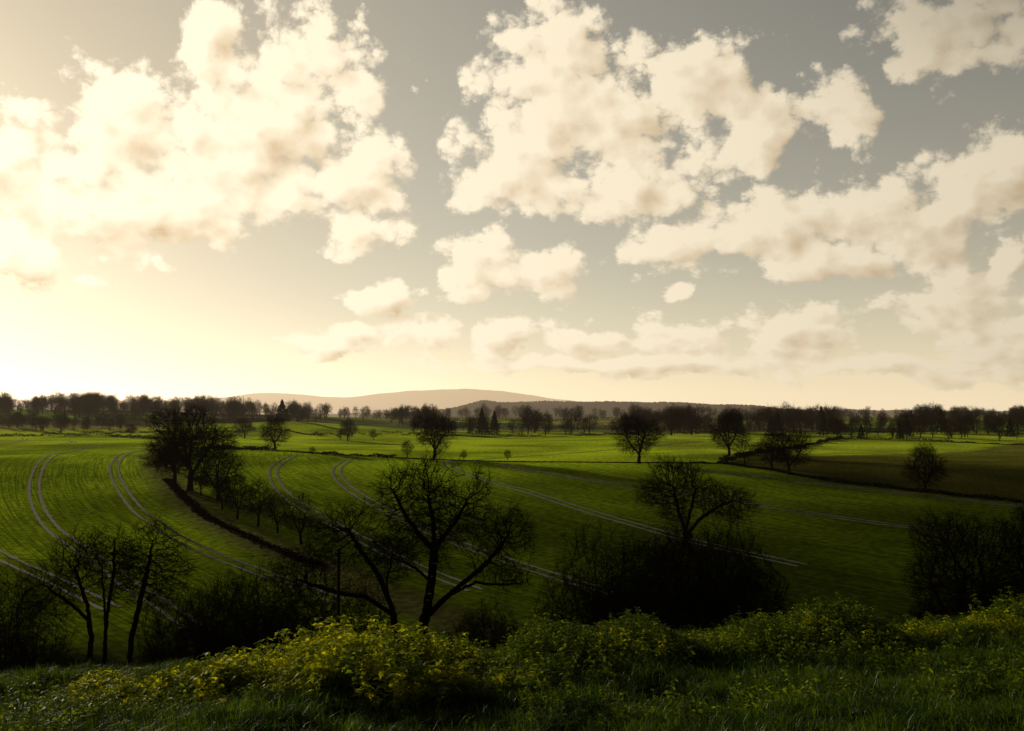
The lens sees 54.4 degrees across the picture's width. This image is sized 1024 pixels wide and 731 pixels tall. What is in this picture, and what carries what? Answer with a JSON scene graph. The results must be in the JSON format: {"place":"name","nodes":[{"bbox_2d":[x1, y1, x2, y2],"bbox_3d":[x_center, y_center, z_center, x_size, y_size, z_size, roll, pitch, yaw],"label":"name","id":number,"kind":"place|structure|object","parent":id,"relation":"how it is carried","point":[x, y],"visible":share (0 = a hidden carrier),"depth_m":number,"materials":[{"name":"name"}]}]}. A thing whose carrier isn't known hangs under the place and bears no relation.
{"place":"outdoors","nodes":[
{"label":"outdoors","id":0,"kind":"place"},
{"bbox_2d":[66,389,582,413],"bbox_3d":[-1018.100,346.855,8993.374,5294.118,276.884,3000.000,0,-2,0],"label":"distant hill","id":1,"kind":"structure","parent":0,"point":[445,398],"depth_m":8222.10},
{"bbox_2d":[0,410,1023,730],"bbox_3d":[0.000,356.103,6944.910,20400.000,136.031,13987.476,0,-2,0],"label":"ground","id":2,"kind":"structure","parent":0,"point":[858,558],"depth_m":182.46,"materials":[{"name":"plant"}]},
{"bbox_2d":[0,602,32,672],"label":"hawthorn shrub","id":3,"kind":"object","parent":2,"relation":"on","point":[6,623],"visible":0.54,"depth_m":78.06,"materials":[{"name":"green plant"}]},
{"bbox_2d":[0,556,56,674],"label":"thicket shrub","id":4,"kind":"object","parent":2,"relation":"on","point":[18,622],"visible":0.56,"depth_m":80.85,"materials":[{"name":"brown plant"}]},
{"bbox_2d":[0,627,69,673],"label":"hawthorn shrub","id":5,"kind":"object","parent":2,"relation":"on","point":[15,652],"visible":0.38,"depth_m":75.30,"materials":[{"name":"green plant"}]},
{"bbox_2d":[0,586,84,666],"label":"thicket shrub","id":6,"kind":"object","parent":2,"relation":"on","point":[51,630],"visible":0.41,"depth_m":83.15,"materials":[{"name":"brown plant"}]},
{"bbox_2d":[2,636,85,674],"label":"hawthorn shrub","id":7,"kind":"object","parent":2,"relation":"on","point":[35,658],"visible":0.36,"depth_m":73.42,"materials":[{"name":"green plant"}]},
{"bbox_2d":[2,518,112,665],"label":"alder tree","id":8,"kind":"object","parent":2,"relation":"on","point":[67,601],"visible":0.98,"depth_m":77.06,"materials":[{"name":"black plant"}]},
{"bbox_2d":[51,413,71,432],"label":"oak tree","id":9,"kind":"object","parent":2,"relation":"on","point":[64,421],"visible":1,"depth_m":558.82,"materials":[{"name":"brown plant"}]},
{"bbox_2d":[43,644,121,671],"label":"hawthorn shrub","id":10,"kind":"object","parent":2,"relation":"on","point":[70,660],"visible":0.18,"depth_m":75.29,"materials":[{"name":"green plant"}]},
{"bbox_2d":[0,402,194,415],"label":"hedgerow","id":11,"kind":"object","parent":2,"relation":"on","point":[67,411],"visible":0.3,"depth_m":778.01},
{"bbox_2d":[54,644,161,667],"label":"undergrowth","id":12,"kind":"object","parent":2,"relation":"on","point":[135,662],"depth_m":78.07,"materials":[{"name":"green plant"}]},
{"bbox_2d":[70,522,147,666],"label":"alder tree","id":13,"kind":"object","parent":2,"relation":"on","point":[111,594],"visible":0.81,"depth_m":78.09,"materials":[{"name":"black plant"}]},
{"bbox_2d":[0,430,221,440],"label":"hedgerow","id":14,"kind":"object","parent":2,"relation":"on","point":[112,435],"visible":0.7,"depth_m":499.72,"materials":[{"name":"plant"}]},
{"bbox_2d":[125,424,137,434],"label":"oak tree","id":15,"kind":"object","parent":2,"relation":"on","point":[130,429],"visible":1,"depth_m":508.74,"materials":[{"name":"brown plant"}]},
{"bbox_2d":[14,404,264,414],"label":"hedgerow","id":16,"kind":"object","parent":2,"relation":"on","point":[149,410],"visible":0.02,"depth_m":859.28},
{"bbox_2d":[0,414,279,421],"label":"hedgerow","id":17,"kind":"object","parent":2,"relation":"on","point":[155,420],"visible":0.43,"depth_m":691.85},
{"bbox_2d":[103,508,202,669],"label":"alder tree","id":18,"kind":"object","parent":2,"relation":"on","point":[144,583],"visible":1,"depth_m":77.04,"materials":[{"name":"black plant"}]},
{"bbox_2d":[137,641,182,669],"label":"hawthorn shrub","id":19,"kind":"object","parent":2,"relation":"on","point":[160,659],"visible":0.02,"depth_m":73.68,"materials":[{"name":"green plant"}]},
{"bbox_2d":[126,583,203,665],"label":"thicket shrub","id":20,"kind":"object","parent":2,"relation":"on","point":[146,634],"visible":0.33,"depth_m":82.56,"materials":[{"name":"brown plant"}]},
{"bbox_2d":[138,420,203,487],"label":"oak tree","id":21,"kind":"object","parent":2,"relation":"on","point":[174,477],"visible":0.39,"depth_m":214.25,"materials":[{"name":"brown plant"}]},
{"bbox_2d":[130,577,244,666],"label":"thicket shrub","id":22,"kind":"object","parent":2,"relation":"on","point":[182,614],"visible":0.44,"depth_m":78.31,"materials":[{"name":"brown plant"}]},
{"bbox_2d":[137,400,250,490],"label":"oak tree","id":23,"kind":"object","parent":2,"relation":"on","point":[208,437],"visible":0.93,"depth_m":209.50,"materials":[{"name":"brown plant"}]},
{"bbox_2d":[139,606,248,666],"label":"hawthorn shrub","id":24,"kind":"object","parent":2,"relation":"on","point":[180,649],"visible":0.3,"depth_m":73.10,"materials":[{"name":"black plant"}]},
{"bbox_2d":[189,465,211,495],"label":"maple tree","id":25,"kind":"object","parent":2,"relation":"on","point":[200,480],"visible":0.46,"depth_m":203.95,"materials":[{"name":"green plant"}]},
{"bbox_2d":[186,438,248,499],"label":"oak tree","id":26,"kind":"object","parent":2,"relation":"on","point":[222,463],"visible":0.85,"depth_m":196.96,"materials":[{"name":"brown plant"}]},
{"bbox_2d":[171,561,270,659],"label":"thicket shrub","id":27,"kind":"object","parent":2,"relation":"on","point":[225,603],"visible":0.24,"depth_m":80.23,"materials":[{"name":"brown plant"}]},
{"bbox_2d":[208,474,235,509],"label":"maple tree","id":28,"kind":"object","parent":2,"relation":"on","point":[215,488],"visible":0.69,"depth_m":184.82,"materials":[{"name":"green plant"}]},
{"bbox_2d":[182,609,282,661],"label":"hawthorn shrub","id":29,"kind":"object","parent":2,"relation":"on","point":[222,642],"visible":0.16,"depth_m":73.19,"materials":[{"name":"green plant"}]},
{"bbox_2d":[217,468,256,518],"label":"maple tree","id":30,"kind":"object","parent":2,"relation":"on","point":[237,492],"visible":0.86,"depth_m":173.86,"materials":[{"name":"green plant"}]},
{"bbox_2d":[162,478,326,566],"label":"hedgerow","id":31,"kind":"object","parent":2,"relation":"on","point":[189,501],"visible":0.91,"depth_m":168.03,"materials":[{"name":"plant"}]},
{"bbox_2d":[233,417,255,437],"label":"oak tree","id":32,"kind":"object","parent":2,"relation":"on","point":[245,429],"visible":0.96,"depth_m":498.45,"materials":[{"name":"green plant"}]},
{"bbox_2d":[187,545,305,655],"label":"thicket shrub","id":33,"kind":"object","parent":2,"relation":"on","point":[236,589],"visible":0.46,"depth_m":78.67,"materials":[{"name":"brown plant"}]},
{"bbox_2d":[210,605,299,658],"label":"hawthorn shrub","id":34,"kind":"object","parent":2,"relation":"on","point":[267,633],"visible":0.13,"depth_m":74.64,"materials":[{"name":"green plant"}]},
{"bbox_2d":[238,475,275,525],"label":"maple tree","id":35,"kind":"object","parent":2,"relation":"on","point":[259,503],"visible":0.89,"depth_m":166.96,"materials":[{"name":"green plant"}]},
{"bbox_2d":[259,413,292,449],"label":"oak tree","id":36,"kind":"object","parent":2,"relation":"on","point":[277,428],"visible":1,"depth_m":338.90,"materials":[{"name":"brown plant"}]},
{"bbox_2d":[260,488,295,532],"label":"maple tree","id":37,"kind":"object","parent":2,"relation":"on","point":[276,521],"visible":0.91,"depth_m":160.84,"materials":[{"name":"green plant"}]},
{"bbox_2d":[223,556,334,649],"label":"thicket shrub","id":38,"kind":"object","parent":2,"relation":"on","point":[268,601],"visible":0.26,"depth_m":82.52,"materials":[{"name":"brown plant"}]},
{"bbox_2d":[276,399,288,421],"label":"pine tree","id":39,"kind":"object","parent":2,"relation":"on","point":[281,409],"visible":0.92,"depth_m":638.35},
{"bbox_2d":[253,608,324,657],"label":"hawthorn shrub","id":40,"kind":"object","parent":2,"relation":"on","point":[279,630],"visible":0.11,"depth_m":74.21,"materials":[{"name":"green plant"}]},
{"bbox_2d":[232,552,356,652],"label":"thicket shrub","id":41,"kind":"object","parent":2,"relation":"on","point":[294,586],"visible":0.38,"depth_m":78.96,"materials":[{"name":"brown plant"}]},
{"bbox_2d":[281,489,322,544],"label":"maple tree","id":42,"kind":"object","parent":2,"relation":"on","point":[294,524],"visible":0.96,"depth_m":150.73,"materials":[{"name":"green plant"}]},
{"bbox_2d":[62,614,549,710],"bbox_3d":[-2.532,3.553,11.741,5.994,1.254,3.698,0,-2,0],"label":"nettle patch","id":43,"kind":"object","parent":2,"relation":"on","point":[380,657],"visible":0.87,"depth_m":11.21,"materials":[{"name":"green plant"}]},
{"bbox_2d":[281,606,378,643],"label":"hawthorn shrub","id":44,"kind":"object","parent":2,"relation":"on","point":[323,632],"visible":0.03,"depth_m":74.91,"materials":[{"name":"green plant"}]},
{"bbox_2d":[259,494,415,634],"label":"oak tree","id":45,"kind":"object","parent":2,"relation":"on","point":[391,611],"visible":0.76,"depth_m":83.08,"materials":[{"name":"black plant"}]},
{"bbox_2d":[334,548,343,635],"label":"utility pole","id":46,"kind":"object","parent":2,"relation":"on","point":[338,553],"visible":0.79,"depth_m":71.30,"materials":[{"name":"wood"}]},
{"bbox_2d":[4,548,341,560],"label":"power lines","id":47,"kind":"object","parent":46,"relation":"attached to","point":[179,559],"visible":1,"depth_m":72.08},
{"bbox_2d":[338,418,357,440],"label":"oak tree","id":48,"kind":"object","parent":2,"relation":"on","point":[345,432],"visible":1,"depth_m":468.66,"materials":[{"name":"brown plant"}]},
{"bbox_2d":[316,573,405,636],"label":"thicket shrub","id":49,"kind":"object","parent":2,"relation":"on","point":[374,611],"visible":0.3,"depth_m":84.97,"materials":[{"name":"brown plant"}]},
{"bbox_2d":[401,439,415,457],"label":"maple tree","id":50,"kind":"object","parent":2,"relation":"on","point":[405,446],"visible":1,"depth_m":292.08,"materials":[{"name":"green plant"}]},
{"bbox_2d":[105,426,746,436],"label":"hedgerow","id":51,"kind":"object","parent":2,"relation":"on","point":[410,433],"visible":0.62,"depth_m":532.63,"materials":[{"name":"plant"}]},
{"bbox_2d":[410,409,458,458],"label":"oak tree","id":52,"kind":"object","parent":2,"relation":"on","point":[428,432],"visible":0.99,"depth_m":288.29,"materials":[{"name":"brown plant"}]},
{"bbox_2d":[356,440,544,638],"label":"oak tree","id":53,"kind":"object","parent":2,"relation":"on","point":[428,609],"visible":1,"depth_m":79.97,"materials":[{"name":"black plant"}]},
{"bbox_2d":[185,444,720,463],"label":"hedgerow","id":54,"kind":"object","parent":2,"relation":"on","point":[336,453],"visible":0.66,"depth_m":295.02,"materials":[{"name":"plant"}]},
{"bbox_2d":[432,621,483,649],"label":"hawthorn shrub","id":55,"kind":"object","parent":2,"relation":"on","point":[458,637],"visible":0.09,"depth_m":80.03,"materials":[{"name":"green plant"}]},
{"bbox_2d":[460,449,467,459],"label":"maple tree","id":56,"kind":"object","parent":2,"relation":"on","point":[463,455],"visible":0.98,"depth_m":283.81,"materials":[{"name":"green plant"}]},
{"bbox_2d":[474,408,488,433],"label":"pine tree","id":57,"kind":"object","parent":2,"relation":"on","point":[481,418],"visible":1,"depth_m":558.34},
{"bbox_2d":[447,588,520,652],"bbox_3d":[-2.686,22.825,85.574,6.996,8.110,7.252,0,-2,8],"label":"thicket shrub","id":58,"kind":"object","parent":2,"relation":"on","point":[484,615],"visible":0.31,"depth_m":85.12,"materials":[{"name":"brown plant"}]},
{"bbox_2d":[464,617,521,649],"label":"hawthorn shrub","id":59,"kind":"object","parent":2,"relation":"on","point":[499,642],"visible":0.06,"depth_m":77.36,"materials":[{"name":"green plant"}]},
{"bbox_2d":[487,411,500,434],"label":"pine tree","id":60,"kind":"object","parent":2,"relation":"on","point":[494,420],"visible":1,"depth_m":548.32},
{"bbox_2d":[504,449,511,459],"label":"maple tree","id":61,"kind":"object","parent":2,"relation":"on","point":[507,454],"visible":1,"depth_m":284.16,"materials":[{"name":"green plant"}]},
{"bbox_2d":[0,612,1023,730],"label":"grass","id":62,"kind":"structure","parent":2,"relation":"on","point":[829,674],"depth_m":9.91,"materials":[{"name":"plant"}]},
{"bbox_2d":[0,388,1023,440],"bbox_3d":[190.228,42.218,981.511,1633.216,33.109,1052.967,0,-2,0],"label":"woodland","id":63,"kind":"object","parent":2,"relation":"on","point":[922,417],"visible":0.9,"depth_m":692.64,"materials":[{"name":"plant"}]},
{"bbox_2d":[0,608,1023,730],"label":"weed patch","id":64,"kind":"object","parent":2,"relation":"on","point":[973,665],"visible":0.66,"depth_m":10.47,"materials":[{"name":"green plant"}]},
{"bbox_2d":[0,439,1023,627],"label":"tractor tramlines","id":65,"kind":"object","parent":2,"relation":"on","point":[35,513],"visible":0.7,"depth_m":177.33,"materials":[{"name":"soil"}]},
{"bbox_2d":[492,609,554,643],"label":"hawthorn shrub","id":66,"kind":"object","parent":2,"relation":"on","point":[516,627],"visible":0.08,"depth_m":82.88,"materials":[{"name":"green plant"}]},
{"bbox_2d":[525,604,579,632],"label":"thicket shrub","id":67,"kind":"object","parent":2,"relation":"on","point":[553,617],"visible":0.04,"depth_m":83.34,"materials":[{"name":"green plant"}]},
{"bbox_2d":[533,556,646,630],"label":"thicket shrub","id":68,"kind":"object","parent":2,"relation":"on","point":[563,608],"visible":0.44,"depth_m":82.65,"materials":[{"name":"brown plant"}]},
{"bbox_2d":[532,510,667,634],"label":"thicket shrub","id":69,"kind":"object","parent":2,"relation":"on","point":[594,563],"visible":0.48,"depth_m":84.81,"materials":[{"name":"black plant"}]},
{"bbox_2d":[584,579,679,631],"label":"thicket shrub","id":70,"kind":"object","parent":2,"relation":"on","point":[612,610],"visible":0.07,"depth_m":79.17,"materials":[{"name":"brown plant"}]},
{"bbox_2d":[576,518,693,627],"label":"thicket shrub","id":71,"kind":"object","parent":2,"relation":"on","point":[660,588],"visible":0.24,"depth_m":86.10,"materials":[{"name":"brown plant"}]},
{"bbox_2d":[609,412,666,463],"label":"oak tree","id":72,"kind":"object","parent":2,"relation":"on","point":[629,433],"visible":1,"depth_m":265.65,"materials":[{"name":"brown plant"}]},
{"bbox_2d":[620,585,700,631],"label":"thicket shrub","id":73,"kind":"object","parent":2,"relation":"on","point":[666,609],"visible":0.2,"depth_m":77.74,"materials":[{"name":"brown plant"}]},
{"bbox_2d":[584,515,750,631],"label":"thicket shrub","id":74,"kind":"object","parent":2,"relation":"on","point":[652,583],"visible":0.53,"depth_m":82.38,"materials":[{"name":"black plant"}]},
{"bbox_2d":[656,406,684,434],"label":"oak tree","id":75,"kind":"object","parent":2,"relation":"on","point":[673,415],"visible":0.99,"depth_m":517.70,"materials":[{"name":"brown plant"}]},
{"bbox_2d":[355,413,1015,422],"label":"hedgerow","id":76,"kind":"object","parent":2,"relation":"on","point":[385,417],"visible":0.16,"depth_m":940.08,"materials":[{"name":"plant"}]},
{"bbox_2d":[675,402,704,434],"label":"oak tree","id":77,"kind":"object","parent":2,"relation":"on","point":[691,422],"visible":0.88,"depth_m":538.04,"materials":[{"name":"brown plant"}]},
{"bbox_2d":[630,451,761,547],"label":"oak tree","id":78,"kind":"object","parent":2,"relation":"on","point":[677,501],"visible":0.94,"depth_m":148.81,"materials":[{"name":"black plant"}]},
{"bbox_2d":[396,421,1023,432],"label":"hedgerow","id":79,"kind":"object","parent":2,"relation":"on","point":[604,427],"visible":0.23,"depth_m":629.63,"materials":[{"name":"plant"}]},
{"bbox_2d":[642,512,779,627],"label":"thicket shrub","id":80,"kind":"object","parent":2,"relation":"on","point":[708,574],"visible":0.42,"depth_m":88.01,"materials":[{"name":"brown plant"}]},
{"bbox_2d":[652,490,783,629],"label":"thicket shrub","id":81,"kind":"object","parent":2,"relation":"on","point":[733,555],"visible":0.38,"depth_m":90.39,"materials":[{"name":"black plant"}]},
{"bbox_2d":[422,586,1023,671],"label":"weed patch","id":82,"kind":"object","parent":2,"relation":"on","point":[538,635],"visible":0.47,"depth_m":13.83,"materials":[{"name":"green plant"}]},
{"bbox_2d":[707,406,752,455],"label":"oak tree","id":83,"kind":"object","parent":2,"relation":"on","point":[732,419],"visible":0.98,"depth_m":303.74,"materials":[{"name":"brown plant"}]},
{"bbox_2d":[684,523,798,621],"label":"thicket shrub","id":84,"kind":"object","parent":2,"relation":"on","point":[763,595],"visible":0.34,"depth_m":92.97,"materials":[{"name":"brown plant"}]},
{"bbox_2d":[733,438,754,463],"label":"maple tree","id":85,"kind":"object","parent":2,"relation":"on","point":[744,451],"visible":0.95,"depth_m":261.32,"materials":[{"name":"green plant"}]},
{"bbox_2d":[719,559,796,620],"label":"thicket shrub","id":86,"kind":"object","parent":2,"relation":"on","point":[763,592],"visible":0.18,"depth_m":94.31,"materials":[{"name":"brown plant"}]},
{"bbox_2d":[747,431,790,470],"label":"oak tree","id":87,"kind":"object","parent":2,"relation":"on","point":[760,448],"visible":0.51,"depth_m":246.07,"materials":[{"name":"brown plant"}]},
{"bbox_2d":[764,416,776,435],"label":"pine tree","id":88,"kind":"object","parent":2,"relation":"on","point":[771,422],"visible":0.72,"depth_m":528.70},
{"bbox_2d":[525,604,1023,663],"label":"nettle patch","id":89,"kind":"object","parent":2,"relation":"on","point":[930,627],"visible":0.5,"depth_m":14.11,"materials":[{"name":"green plant"}]},
{"bbox_2d":[771,413,786,434],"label":"pine tree","id":90,"kind":"object","parent":2,"relation":"on","point":[777,420],"visible":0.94,"depth_m":518.38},
{"bbox_2d":[762,427,816,474],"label":"oak tree","id":91,"kind":"object","parent":2,"relation":"on","point":[784,452],"visible":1,"depth_m":236.77,"materials":[{"name":"brown plant"}]},
{"bbox_2d":[816,412,828,435],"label":"pine tree","id":92,"kind":"object","parent":2,"relation":"on","point":[821,426],"visible":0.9,"depth_m":538.34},
{"bbox_2d":[824,418,847,436],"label":"oak tree","id":93,"kind":"object","parent":2,"relation":"on","point":[835,424],"visible":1,"depth_m":468.07,"materials":[{"name":"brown plant"}]},
{"bbox_2d":[719,435,1023,462],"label":"hedgerow","id":94,"kind":"object","parent":2,"relation":"on","point":[733,458],"visible":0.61,"depth_m":418.81,"materials":[{"name":"plant"}]},
{"bbox_2d":[721,461,1023,502],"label":"hedgerow","id":95,"kind":"object","parent":2,"relation":"on","point":[882,485],"visible":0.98,"depth_m":211.13,"materials":[{"name":"plant"}]},
{"bbox_2d":[888,613,920,623],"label":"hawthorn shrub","id":96,"kind":"object","parent":2,"relation":"on","point":[899,617],"visible":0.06,"depth_m":93.26,"materials":[{"name":"green plant"}]},
{"bbox_2d":[899,440,951,492],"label":"oak tree","id":97,"kind":"object","parent":2,"relation":"on","point":[922,454],"visible":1,"depth_m":202.15,"materials":[{"name":"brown plant"}]},
{"bbox_2d":[904,595,956,622],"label":"hawthorn shrub","id":98,"kind":"object","parent":2,"relation":"on","point":[934,612],"visible":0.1,"depth_m":91.50,"materials":[{"name":"green plant"}]},
{"bbox_2d":[924,586,982,619],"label":"thicket shrub","id":99,"kind":"object","parent":2,"relation":"on","point":[954,607],"visible":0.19,"depth_m":92.22,"materials":[{"name":"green plant"}]},
{"bbox_2d":[898,503,1023,621],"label":"shrub","id":100,"kind":"object","parent":2,"relation":"on","point":[966,576],"visible":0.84,"depth_m":92.95,"materials":[{"name":"black plant"}]},
{"bbox_2d":[959,585,1021,615],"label":"hawthorn shrub","id":101,"kind":"object","parent":2,"relation":"on","point":[988,605],"visible":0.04,"depth_m":89.91,"materials":[{"name":"green plant"}]},
{"bbox_2d":[967,582,1021,610],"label":"thicket shrub","id":102,"kind":"object","parent":2,"relation":"on","point":[997,594],"visible":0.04,"depth_m":95.76,"materials":[{"name":"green plant"}]},
{"bbox_2d":[980,496,1023,606],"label":"shrub","id":103,"kind":"object","parent":2,"relation":"on","point":[1018,534],"visible":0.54,"depth_m":97.45,"materials":[{"name":"brown plant"}]},
{"bbox_2d":[0,0,1023,410],"label":"sky","id":104,"kind":"structure","parent":0,"point":[800,203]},
{"bbox_2d":[431,400,845,417],"bbox_3d":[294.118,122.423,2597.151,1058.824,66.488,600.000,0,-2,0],"label":"wooded hill","id":105,"kind":"structure","parent":0,"point":[588,406],"depth_m":2480.71,"materials":[{"name":"plant"}]},
{"bbox_2d":[295,409,1007,416],"bbox_3d":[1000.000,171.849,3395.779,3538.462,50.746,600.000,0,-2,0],"label":"wooded hill","id":106,"kind":"structure","parent":0,"point":[890,412],"depth_m":3306.87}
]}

